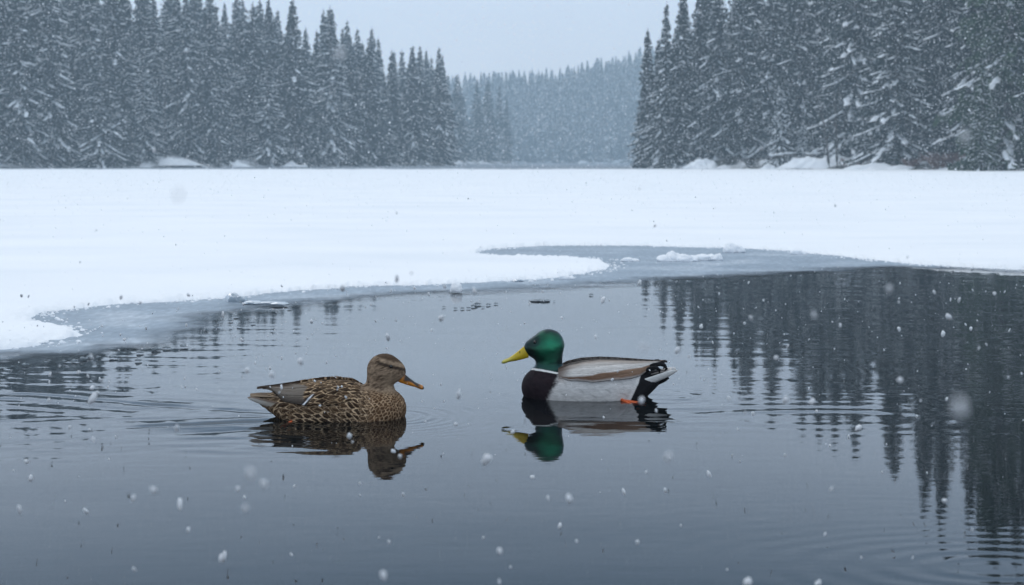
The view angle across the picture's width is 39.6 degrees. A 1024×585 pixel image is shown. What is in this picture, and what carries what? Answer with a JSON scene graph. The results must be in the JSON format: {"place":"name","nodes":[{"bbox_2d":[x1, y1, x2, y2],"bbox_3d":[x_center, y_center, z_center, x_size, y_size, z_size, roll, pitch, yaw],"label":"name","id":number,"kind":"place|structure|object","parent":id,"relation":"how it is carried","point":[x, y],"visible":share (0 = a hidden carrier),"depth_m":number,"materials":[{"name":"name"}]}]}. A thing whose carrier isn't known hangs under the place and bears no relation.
{"place":"outdoors","nodes":[
{"label":"outdoors","id":0,"kind":"place"},
{"bbox_2d":[0,163,682,168],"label":"lake ice","id":1,"kind":"structure","parent":0,"point":[554,165],"depth_m":163.00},
{"bbox_2d":[99,0,807,89],"label":"sky","id":2,"kind":"structure","parent":0,"point":[503,41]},
{"bbox_2d":[0,245,1007,356],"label":"pond ice","id":3,"kind":"structure","parent":0,"point":[161,320],"depth_m":7.65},
{"bbox_2d":[243,300,288,304],"bbox_3d":[-1.150,0.045,6.654,0.230,0.017,0.096,1,5,10],"label":"ice chunk","id":4,"kind":"object","parent":3,"relation":"on","point":[253,302],"visible":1,"depth_m":6.62,"materials":[{"name":"white"}]},
{"bbox_2d":[1,244,1020,348],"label":"snow crumbs","id":5,"kind":"object","parent":3,"relation":"on","point":[44,313],"visible":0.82,"depth_m":7.65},
{"bbox_2d":[656,251,697,261],"bbox_3d":[1.105,-0.243,9.508,0.286,0.070,0.125,0,5,0],"label":"snow lump","id":6,"kind":"object","parent":3,"relation":"on","point":[670,256],"visible":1,"depth_m":9.47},
{"bbox_2d":[723,242,745,252],"bbox_3d":[1.627,-0.331,10.415,0.167,0.078,0.102,0,5,0],"label":"snow lump","id":7,"kind":"object","parent":3,"relation":"on","point":[730,247],"visible":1,"depth_m":10.38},
{"bbox_2d":[0,67,1021,170],"bbox_3d":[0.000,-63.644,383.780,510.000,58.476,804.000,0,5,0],"label":"ground","id":8,"kind":"structure","parent":0,"point":[173,154],"depth_m":175.87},
{"bbox_2d":[0,0,37,152],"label":"spruce tree","id":9,"kind":"object","parent":8,"relation":"on","point":[3,6],"visible":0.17,"depth_m":157.71,"materials":[{"name":"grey plant"}]},
{"bbox_2d":[0,0,60,167],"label":"spruce tree","id":10,"kind":"object","parent":8,"relation":"on","point":[21,148],"visible":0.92,"depth_m":154.52,"materials":[{"name":"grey plant"}]},
{"bbox_2d":[19,0,80,155],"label":"spruce tree","id":11,"kind":"object","parent":8,"relation":"on","point":[31,11],"visible":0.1,"depth_m":161.50,"materials":[{"name":"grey plant"}]},
{"bbox_2d":[25,0,90,167],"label":"spruce tree","id":12,"kind":"object","parent":8,"relation":"on","point":[44,75],"visible":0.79,"depth_m":158.26,"materials":[{"name":"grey plant"}]},
{"bbox_2d":[36,1,79,146],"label":"spruce tree","id":13,"kind":"object","parent":8,"relation":"on","point":[64,37],"visible":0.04,"depth_m":168.31,"materials":[{"name":"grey plant"}]},
{"bbox_2d":[65,0,88,109],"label":"spruce tree","id":14,"kind":"object","parent":8,"relation":"on","point":[77,26],"visible":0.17,"depth_m":172.16,"materials":[{"name":"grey plant"}]},
{"bbox_2d":[66,55,113,165],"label":"spruce tree","id":15,"kind":"object","parent":8,"relation":"on","point":[82,94],"visible":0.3,"depth_m":162.52,"materials":[{"name":"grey plant"}]},
{"bbox_2d":[69,0,130,151],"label":"spruce tree","id":16,"kind":"object","parent":8,"relation":"on","point":[94,38],"visible":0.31,"depth_m":167.62,"materials":[{"name":"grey plant"}]},
{"bbox_2d":[70,45,136,167],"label":"spruce tree","id":17,"kind":"object","parent":8,"relation":"on","point":[99,96],"visible":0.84,"depth_m":158.44,"materials":[{"name":"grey plant"}]},
{"bbox_2d":[108,55,142,164],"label":"spruce tree","id":18,"kind":"object","parent":8,"relation":"on","point":[124,106],"visible":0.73,"depth_m":166.25,"materials":[{"name":"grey plant"}]},
{"bbox_2d":[100,0,152,153],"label":"spruce tree","id":19,"kind":"object","parent":8,"relation":"on","point":[116,20],"visible":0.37,"depth_m":170.99,"materials":[{"name":"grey plant"}]},
{"bbox_2d":[114,1,141,91],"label":"spruce tree","id":20,"kind":"object","parent":8,"relation":"on","point":[135,47],"visible":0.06,"depth_m":181.59,"materials":[{"name":"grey plant"}]},
{"bbox_2d":[109,0,148,132],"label":"spruce tree","id":21,"kind":"object","parent":8,"relation":"on","point":[127,20],"visible":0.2,"depth_m":175.50,"materials":[{"name":"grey plant"}]},
{"bbox_2d":[128,47,166,164],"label":"spruce tree","id":22,"kind":"object","parent":8,"relation":"on","point":[142,88],"visible":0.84,"depth_m":169.80,"materials":[{"name":"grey plant"}]},
{"bbox_2d":[133,0,161,99],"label":"spruce tree","id":23,"kind":"object","parent":8,"relation":"on","point":[139,29],"visible":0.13,"depth_m":186.42,"materials":[{"name":"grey plant"}]},
{"bbox_2d":[138,0,180,147],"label":"spruce tree","id":24,"kind":"object","parent":8,"relation":"on","point":[151,60],"visible":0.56,"depth_m":180.21,"materials":[{"name":"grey plant"}]},
{"bbox_2d":[157,0,175,43],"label":"spruce tree","id":25,"kind":"object","parent":8,"relation":"on","point":[167,5],"visible":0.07,"depth_m":209.35,"materials":[{"name":"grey plant"}]},
{"bbox_2d":[160,34,190,141],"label":"spruce tree","id":26,"kind":"object","parent":8,"relation":"on","point":[172,51],"visible":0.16,"depth_m":184.05,"materials":[{"name":"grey plant"}]},
{"bbox_2d":[159,0,195,133],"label":"spruce tree","id":27,"kind":"object","parent":8,"relation":"on","point":[173,20],"visible":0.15,"depth_m":187.47,"materials":[{"name":"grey plant"}]},
{"bbox_2d":[154,157,201,164],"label":"snowbank","id":28,"kind":"object","parent":8,"relation":"on","point":[169,161],"visible":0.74,"depth_m":170.76,"materials":[{"name":"white"}]},
{"bbox_2d":[159,0,224,158],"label":"spruce tree","id":29,"kind":"object","parent":8,"relation":"on","point":[188,37],"visible":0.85,"depth_m":177.38,"materials":[{"name":"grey plant"}]},
{"bbox_2d":[189,0,201,46],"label":"spruce tree","id":30,"kind":"object","parent":8,"relation":"on","point":[195,11],"visible":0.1,"depth_m":210.52,"materials":[{"name":"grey plant"}]},
{"bbox_2d":[186,36,239,166],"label":"spruce tree","id":31,"kind":"object","parent":8,"relation":"on","point":[208,94],"visible":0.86,"depth_m":176.75,"materials":[{"name":"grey plant"}]},
{"bbox_2d":[193,11,243,161],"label":"spruce tree","id":32,"kind":"object","parent":8,"relation":"on","point":[208,32],"visible":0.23,"depth_m":181.33,"materials":[{"name":"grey plant"}]},
{"bbox_2d":[219,3,230,64],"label":"spruce tree","id":33,"kind":"object","parent":8,"relation":"on","point":[224,18],"visible":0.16,"depth_m":220.42,"materials":[{"name":"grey plant"}]},
{"bbox_2d":[211,3,244,154],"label":"spruce tree","id":34,"kind":"object","parent":8,"relation":"on","point":[233,126],"visible":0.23,"depth_m":186.68,"materials":[{"name":"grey plant"}]},
{"bbox_2d":[223,0,246,70],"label":"spruce tree","id":35,"kind":"object","parent":8,"relation":"on","point":[234,15],"visible":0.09,"depth_m":217.41,"materials":[{"name":"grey plant"}]},
{"bbox_2d":[226,20,250,155],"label":"spruce tree","id":36,"kind":"object","parent":8,"relation":"on","point":[240,39],"visible":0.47,"depth_m":189.00,"materials":[{"name":"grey plant"}]},
{"bbox_2d":[226,4,284,160],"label":"spruce tree","id":37,"kind":"object","parent":8,"relation":"on","point":[256,57],"visible":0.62,"depth_m":187.36,"materials":[{"name":"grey plant"}]},
{"bbox_2d":[239,55,290,166],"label":"spruce tree","id":38,"kind":"object","parent":8,"relation":"on","point":[268,120],"visible":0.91,"depth_m":184.03,"materials":[{"name":"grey plant"}]},
{"bbox_2d":[261,0,284,151],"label":"spruce tree","id":39,"kind":"object","parent":8,"relation":"on","point":[272,43],"visible":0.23,"depth_m":196.36,"materials":[{"name":"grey plant"}]},
{"bbox_2d":[260,11,291,132],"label":"spruce tree","id":40,"kind":"object","parent":8,"relation":"on","point":[278,44],"visible":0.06,"depth_m":200.44,"materials":[{"name":"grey plant"}]},
{"bbox_2d":[272,0,326,166],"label":"spruce tree","id":41,"kind":"object","parent":8,"relation":"on","point":[297,96],"visible":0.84,"depth_m":187.69,"materials":[{"name":"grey plant"}]},
{"bbox_2d":[302,26,312,81],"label":"spruce tree","id":42,"kind":"object","parent":8,"relation":"on","point":[306,43],"visible":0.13,"depth_m":229.71,"materials":[{"name":"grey plant"}]},
{"bbox_2d":[297,29,342,152],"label":"spruce tree","id":43,"kind":"object","parent":8,"relation":"on","point":[313,67],"visible":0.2,"depth_m":198.08,"materials":[{"name":"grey plant"}]},
{"bbox_2d":[309,102,334,166],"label":"spruce tree","id":44,"kind":"object","parent":8,"relation":"on","point":[321,128],"visible":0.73,"depth_m":192.77,"materials":[{"name":"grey plant"}]},
{"bbox_2d":[304,9,358,166],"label":"spruce tree","id":45,"kind":"object","parent":8,"relation":"on","point":[327,61],"visible":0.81,"depth_m":193.58,"materials":[{"name":"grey plant"}]},
{"bbox_2d":[344,35,359,94],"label":"spruce tree","id":46,"kind":"object","parent":8,"relation":"on","point":[348,56],"visible":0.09,"depth_m":213.75,"materials":[{"name":"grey plant"}]},
{"bbox_2d":[341,74,373,165],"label":"spruce tree","id":47,"kind":"object","parent":8,"relation":"on","point":[357,111],"visible":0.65,"depth_m":197.56,"materials":[{"name":"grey plant"}]},
{"bbox_2d":[351,30,363,87],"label":"spruce tree","id":48,"kind":"object","parent":8,"relation":"on","point":[358,56],"visible":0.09,"depth_m":223.49,"materials":[{"name":"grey plant"}]},
{"bbox_2d":[356,42,390,165],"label":"spruce tree","id":49,"kind":"object","parent":8,"relation":"on","point":[372,129],"visible":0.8,"depth_m":202.03,"materials":[{"name":"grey plant"}]},
{"bbox_2d":[365,27,384,91],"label":"spruce tree","id":50,"kind":"object","parent":8,"relation":"on","point":[372,44],"visible":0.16,"depth_m":235.53,"materials":[{"name":"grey plant"}]},
{"bbox_2d":[355,52,397,163],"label":"spruce tree","id":51,"kind":"object","parent":8,"relation":"on","point":[360,81],"visible":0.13,"depth_m":207.87,"materials":[{"name":"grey plant"}]},
{"bbox_2d":[367,82,400,165],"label":"spruce tree","id":52,"kind":"object","parent":8,"relation":"on","point":[386,129],"visible":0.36,"depth_m":207.01,"materials":[{"name":"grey plant"}]},
{"bbox_2d":[379,74,404,161],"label":"spruce tree","id":53,"kind":"object","parent":8,"relation":"on","point":[384,92],"visible":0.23,"depth_m":217.17,"materials":[{"name":"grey plant"}]},
{"bbox_2d":[383,102,402,162],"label":"spruce tree","id":54,"kind":"object","parent":8,"relation":"on","point":[393,130],"visible":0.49,"depth_m":213.53,"materials":[{"name":"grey plant"}]},
{"bbox_2d":[381,50,411,161],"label":"spruce tree","id":55,"kind":"object","parent":8,"relation":"on","point":[395,100],"visible":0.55,"depth_m":218.45,"materials":[{"name":"green plant"}]},
{"bbox_2d":[395,47,433,165],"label":"spruce tree","id":56,"kind":"object","parent":8,"relation":"on","point":[413,125],"visible":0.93,"depth_m":219.80,"materials":[{"name":"green plant"}]},
{"bbox_2d":[415,45,438,161],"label":"spruce tree","id":57,"kind":"object","parent":8,"relation":"on","point":[423,80],"visible":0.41,"depth_m":227.59,"materials":[{"name":"green plant"}]},
{"bbox_2d":[426,46,461,165],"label":"spruce tree","id":58,"kind":"object","parent":8,"relation":"on","point":[438,122],"visible":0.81,"depth_m":231.59,"materials":[{"name":"green plant"}]},
{"bbox_2d":[431,56,461,165],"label":"spruce tree","id":59,"kind":"object","parent":8,"relation":"on","point":[449,112],"visible":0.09,"depth_m":235.42,"materials":[{"name":"green plant"}]},
{"bbox_2d":[450,75,470,153],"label":"spruce tree","id":60,"kind":"object","parent":8,"relation":"on","point":[456,97],"visible":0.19,"depth_m":363.46,"materials":[{"name":"green plant"}]},
{"bbox_2d":[453,100,471,163],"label":"spruce tree","id":61,"kind":"object","parent":8,"relation":"on","point":[462,140],"visible":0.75,"depth_m":345.26,"materials":[{"name":"green plant"}]},
{"bbox_2d":[467,79,491,160],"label":"spruce tree","id":62,"kind":"object","parent":8,"relation":"on","point":[477,100],"visible":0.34,"depth_m":407.91,"materials":[{"name":"green plant"}]},
{"bbox_2d":[468,102,491,162],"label":"spruce tree","id":63,"kind":"object","parent":8,"relation":"on","point":[480,136],"visible":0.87,"depth_m":390.51,"materials":[{"name":"green plant"}]},
{"bbox_2d":[481,84,496,160],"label":"spruce tree","id":64,"kind":"object","parent":8,"relation":"on","point":[484,111],"visible":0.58,"depth_m":412.12,"materials":[{"name":"green plant"}]},
{"bbox_2d":[482,78,501,161],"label":"spruce tree","id":65,"kind":"object","parent":8,"relation":"on","point":[491,134],"visible":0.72,"depth_m":412.32,"materials":[{"name":"green plant"}]},
{"bbox_2d":[492,86,513,160],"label":"spruce tree","id":66,"kind":"object","parent":8,"relation":"on","point":[497,110],"visible":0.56,"depth_m":448.29,"materials":[{"name":"green plant"}]},
{"bbox_2d":[497,100,516,162],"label":"spruce tree","id":67,"kind":"object","parent":8,"relation":"on","point":[505,139],"visible":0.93,"depth_m":436.71,"materials":[{"name":"green plant"}]},
{"bbox_2d":[0,169,1023,349],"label":"snow cover","id":68,"kind":"object","parent":8,"relation":"on","point":[244,251],"visible":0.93,"depth_m":14.21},
{"bbox_2d":[449,45,655,160],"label":"distant forest","id":69,"kind":"object","parent":8,"relation":"on","point":[567,92],"visible":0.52,"depth_m":641.11,"materials":[{"name":"plant"}]},
{"bbox_2d":[627,82,661,167],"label":"spruce tree","id":70,"kind":"object","parent":8,"relation":"on","point":[631,150],"visible":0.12,"depth_m":154.73,"materials":[{"name":"green plant"}]},
{"bbox_2d":[632,31,657,167],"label":"spruce tree","id":71,"kind":"object","parent":8,"relation":"on","point":[649,75],"visible":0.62,"depth_m":150.43,"materials":[{"name":"green plant"}]},
{"bbox_2d":[631,1,692,167],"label":"spruce tree","id":72,"kind":"object","parent":8,"relation":"on","point":[652,154],"visible":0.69,"depth_m":145.27,"materials":[{"name":"green plant"}]},
{"bbox_2d":[658,79,696,167],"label":"spruce tree","id":73,"kind":"object","parent":8,"relation":"on","point":[679,117],"visible":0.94,"depth_m":142.90,"materials":[{"name":"green plant"}]},
{"bbox_2d":[657,0,706,165],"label":"spruce tree","id":74,"kind":"object","parent":8,"relation":"on","point":[684,73],"visible":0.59,"depth_m":144.19,"materials":[{"name":"green plant"}]},
{"bbox_2d":[683,158,716,168],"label":"snowbank","id":75,"kind":"object","parent":8,"relation":"on","point":[699,163],"visible":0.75,"depth_m":137.40,"materials":[{"name":"white"}]},
{"bbox_2d":[686,0,714,156],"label":"spruce tree","id":76,"kind":"object","parent":8,"relation":"on","point":[699,28],"visible":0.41,"depth_m":145.90,"materials":[{"name":"green plant"}]},
{"bbox_2d":[687,0,748,159],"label":"spruce tree","id":77,"kind":"object","parent":8,"relation":"on","point":[716,45],"visible":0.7,"depth_m":143.04,"materials":[{"name":"green plant"}]},
{"bbox_2d":[709,0,760,151],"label":"spruce tree","id":78,"kind":"object","parent":8,"relation":"on","point":[734,9],"visible":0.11,"depth_m":145.86,"materials":[{"name":"green plant"}]},
{"bbox_2d":[709,0,771,158],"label":"spruce tree","id":79,"kind":"object","parent":8,"relation":"on","point":[744,58],"visible":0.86,"depth_m":140.96,"materials":[{"name":"green plant"}]},
{"bbox_2d":[713,0,769,151],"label":"spruce tree","id":80,"kind":"object","parent":8,"relation":"on","point":[759,16],"visible":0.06,"depth_m":147.54,"materials":[{"name":"green plant"}]},
{"bbox_2d":[728,0,793,158],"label":"spruce tree","id":81,"kind":"object","parent":8,"relation":"on","point":[776,47],"visible":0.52,"depth_m":141.34,"materials":[{"name":"green plant"}]},
{"bbox_2d":[761,78,794,168],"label":"spruce tree","id":82,"kind":"object","parent":8,"relation":"on","point":[783,133],"visible":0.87,"depth_m":127.87,"materials":[{"name":"green plant"}]},
{"bbox_2d":[764,0,803,144],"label":"spruce tree","id":83,"kind":"object","parent":8,"relation":"on","point":[784,22],"visible":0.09,"depth_m":143.17,"materials":[{"name":"green plant"}]},
{"bbox_2d":[762,0,822,152],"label":"spruce tree","id":84,"kind":"object","parent":8,"relation":"on","point":[797,96],"visible":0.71,"depth_m":137.17,"materials":[{"name":"green plant"}]},
{"bbox_2d":[794,114,810,157],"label":"spruce tree","id":85,"kind":"object","parent":8,"relation":"on","point":[803,145],"visible":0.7,"depth_m":127.16,"materials":[{"name":"green plant"}]},
{"bbox_2d":[777,153,846,168],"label":"snowbank","id":86,"kind":"object","parent":8,"relation":"on","point":[811,162],"visible":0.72,"depth_m":123.54,"materials":[{"name":"white"}]},
{"bbox_2d":[787,0,849,150],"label":"spruce tree","id":87,"kind":"object","parent":8,"relation":"on","point":[820,21],"visible":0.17,"depth_m":138.71,"materials":[{"name":"green plant"}]},
{"bbox_2d":[807,0,850,151],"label":"spruce tree","id":88,"kind":"object","parent":8,"relation":"on","point":[825,57],"visible":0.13,"depth_m":132.38,"materials":[{"name":"green plant"}]},
{"bbox_2d":[827,92,847,164],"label":"bare tree","id":89,"kind":"object","parent":8,"relation":"on","point":[836,125],"visible":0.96,"depth_m":120.73,"materials":[{"name":"grey plant"}]},
{"bbox_2d":[795,0,899,160],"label":"spruce tree","id":90,"kind":"object","parent":8,"relation":"on","point":[853,64],"visible":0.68,"depth_m":126.27,"materials":[{"name":"green plant"}]},
{"bbox_2d":[844,163,914,169],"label":"snowbank","id":91,"kind":"object","parent":8,"relation":"on","point":[867,167],"visible":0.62,"depth_m":112.44,"materials":[{"name":"white"}]},
{"bbox_2d":[848,0,915,158],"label":"spruce tree","id":92,"kind":"object","parent":8,"relation":"on","point":[884,18],"visible":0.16,"depth_m":121.21,"materials":[{"name":"green plant"}]},
{"bbox_2d":[838,0,940,165],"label":"spruce tree","id":93,"kind":"object","parent":8,"relation":"on","point":[896,106],"visible":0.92,"depth_m":115.69,"materials":[{"name":"green plant"}]},
{"bbox_2d":[900,0,927,113],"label":"spruce tree","id":94,"kind":"object","parent":8,"relation":"on","point":[918,23],"visible":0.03,"depth_m":126.13,"materials":[{"name":"green plant"}]},
{"bbox_2d":[904,0,961,153],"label":"spruce tree","id":95,"kind":"object","parent":8,"relation":"on","point":[918,15],"visible":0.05,"depth_m":122.53,"materials":[{"name":"green plant"}]},
{"bbox_2d":[908,0,959,154],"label":"spruce tree","id":96,"kind":"object","parent":8,"relation":"on","point":[936,52],"visible":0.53,"depth_m":119.40,"materials":[{"name":"green plant"}]},
{"bbox_2d":[917,151,956,168],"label":"shrub","id":97,"kind":"object","parent":8,"relation":"on","point":[943,160],"visible":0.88,"depth_m":107.59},
{"bbox_2d":[925,0,999,163],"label":"spruce tree","id":98,"kind":"object","parent":8,"relation":"on","point":[964,48],"visible":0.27,"depth_m":108.40,"materials":[{"name":"green plant"}]},
{"bbox_2d":[933,0,1023,170],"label":"spruce tree","id":99,"kind":"object","parent":8,"relation":"on","point":[997,7],"visible":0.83,"depth_m":98.50,"materials":[{"name":"green plant"}]},
{"bbox_2d":[957,67,1006,170],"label":"spruce tree","id":100,"kind":"object","parent":8,"relation":"on","point":[980,136],"visible":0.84,"depth_m":96.13,"materials":[{"name":"green plant"}]},
{"bbox_2d":[967,0,1023,167],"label":"spruce tree","id":101,"kind":"object","parent":8,"relation":"on","point":[1017,114],"visible":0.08,"depth_m":101.30,"materials":[{"name":"green plant"}]},
{"bbox_2d":[998,89,1023,170],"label":"spruce tree","id":102,"kind":"object","parent":8,"relation":"on","point":[1018,96],"visible":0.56,"depth_m":97.25,"materials":[{"name":"green plant"}]},
{"bbox_2d":[0,266,1023,584],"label":"pond water","id":103,"kind":"structure","parent":0,"point":[758,508],"depth_m":3.35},
{"bbox_2d":[248,353,423,422],"bbox_3d":[-0.463,0.278,3.753,0.462,0.235,0.182,0,5,0],"label":"mallard hen","id":104,"kind":"object","parent":103,"relation":"on","point":[301,400],"visible":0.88,"depth_m":3.70,"materials":[{"name":"brown"}]},
{"bbox_2d":[501,329,677,403],"bbox_3d":[0.225,0.234,4.085,0.488,0.262,0.234,2,6,17],"label":"mallard drake","id":105,"kind":"object","parent":103,"relation":"on","point":[549,375],"visible":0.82,"depth_m":4.02,"materials":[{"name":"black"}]},
{"bbox_2d":[0,0,1023,501],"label":"falling snow","id":106,"kind":"structure","parent":0,"point":[504,106],"depth_m":30.59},
{"bbox_2d":[954,397,965,416],"bbox_3d":[0.132,0.034,0.420,0.004,0.006,0.004,-12,-6,39],"label":"snowflake","id":107,"kind":"object","parent":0,"point":[960,408],"visible":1,"depth_m":0.42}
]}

